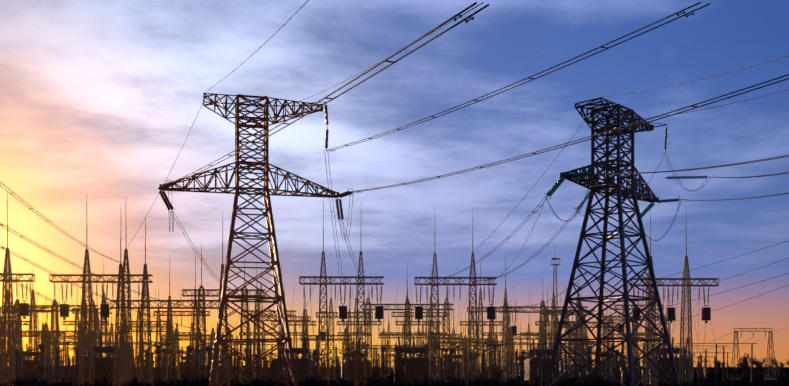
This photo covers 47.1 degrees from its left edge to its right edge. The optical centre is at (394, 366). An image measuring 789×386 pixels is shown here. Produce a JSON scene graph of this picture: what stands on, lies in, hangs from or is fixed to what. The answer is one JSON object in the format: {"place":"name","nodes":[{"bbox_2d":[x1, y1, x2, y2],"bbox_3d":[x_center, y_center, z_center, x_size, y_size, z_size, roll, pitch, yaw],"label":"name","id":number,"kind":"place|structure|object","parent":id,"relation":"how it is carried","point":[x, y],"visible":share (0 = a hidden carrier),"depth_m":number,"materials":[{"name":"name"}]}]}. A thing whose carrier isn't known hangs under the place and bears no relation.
{"place":"outdoors","nodes":[
{"label":"outdoors","id":0,"kind":"place"},
{"bbox_2d":[7,284,765,353],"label":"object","id":1,"kind":"object","parent":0,"point":[340,299],"visible":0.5,"depth_m":137.39,"materials":[{"name":"black metal"}]},
{"bbox_2d":[0,364,788,385],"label":"dry grass","id":2,"kind":"structure","parent":0,"point":[427,382],"depth_m":124.00,"materials":[{"name":"black plant"}]},
{"bbox_2d":[0,0,788,366],"label":"sky","id":3,"kind":"structure","parent":0,"point":[100,100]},
{"bbox_2d":[2,367,788,385],"bbox_3d":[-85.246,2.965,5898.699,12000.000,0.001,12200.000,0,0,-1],"label":"ground","id":4,"kind":"structure","parent":0,"point":[695,375],"depth_m":229.67,"materials":[{"name":"black soil"}]},
{"bbox_2d":[159,93,338,385],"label":"tower","id":5,"kind":"structure","parent":4,"relation":"on","point":[270,228],"depth_m":115.89,"materials":[{"name":"brown metal"}]},
{"bbox_2d":[158,105,352,219],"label":"porcelain insulators","id":6,"kind":"object","parent":5,"relation":"attached to","point":[163,195],"visible":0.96,"depth_m":117.00,"materials":[{"name":"brown ceramic"}]},
{"bbox_2d":[0,0,788,364],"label":"conductors","id":7,"kind":"object","parent":5,"relation":"on","point":[450,20],"visible":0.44,"depth_m":105.04,"materials":[{"name":"grey metal"}]},
{"bbox_2d":[0,258,756,385],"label":"switchyard apparatus","id":8,"kind":"object","parent":4,"relation":"on","point":[410,366],"visible":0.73,"depth_m":150.31,"materials":[{"name":"black metal"}]},
{"bbox_2d":[0,192,777,385],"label":"substation gantries","id":9,"kind":"object","parent":4,"relation":"on","point":[45,333],"visible":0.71,"depth_m":176.29,"materials":[{"name":"metal"}]},
{"bbox_2d":[0,11,765,355],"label":"line fittings","id":10,"kind":"object","parent":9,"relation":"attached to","point":[360,191],"visible":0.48,"depth_m":113.25,"materials":[{"name":"metal"}]},
{"bbox_2d":[10,370,784,385],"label":"yard fence","id":11,"kind":"object","parent":4,"relation":"on","point":[542,383],"visible":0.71,"depth_m":133.32,"materials":[{"name":"black metal"}]},
{"bbox_2d":[545,97,679,385],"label":"tower","id":12,"kind":"structure","parent":4,"relation":"on","point":[599,187],"depth_m":117.31,"materials":[{"name":"metal"}]},
{"bbox_2d":[546,128,706,217],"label":"glass insulators","id":13,"kind":"object","parent":12,"relation":"hanging from","point":[554,188],"depth_m":111.01,"materials":[{"name":"green"}]},
{"bbox_2d":[727,361,746,378],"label":"bare tree","id":14,"kind":"object","parent":4,"relation":"on","point":[741,366],"visible":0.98,"depth_m":140.16,"materials":[{"name":"black plant"}]},
{"bbox_2d":[739,356,748,376],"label":"bare tree","id":15,"kind":"object","parent":4,"relation":"on","point":[746,363],"visible":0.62,"depth_m":231.67,"materials":[{"name":"black plant"}]},
{"bbox_2d":[740,354,754,375],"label":"bare tree","id":16,"kind":"object","parent":4,"relation":"on","point":[746,361],"visible":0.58,"depth_m":237.29,"materials":[{"name":"black plant"}]},
{"bbox_2d":[741,353,759,377],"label":"bare tree","id":17,"kind":"object","parent":4,"relation":"on","point":[750,363],"visible":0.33,"depth_m":241.56,"materials":[{"name":"black plant"}]},
{"bbox_2d":[761,364,768,379],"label":"bare tree","id":18,"kind":"object","parent":4,"relation":"on","point":[763,369],"visible":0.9,"depth_m":187.88,"materials":[{"name":"black plant"}]},
{"bbox_2d":[768,356,779,377],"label":"bare tree","id":19,"kind":"object","parent":4,"relation":"on","point":[776,365],"visible":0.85,"depth_m":251.54,"materials":[{"name":"black plant"}]},
{"bbox_2d":[750,357,765,383],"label":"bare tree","id":20,"kind":"object","parent":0,"point":[759,369],"visible":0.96,"depth_m":148.16,"materials":[{"name":"black plant"}]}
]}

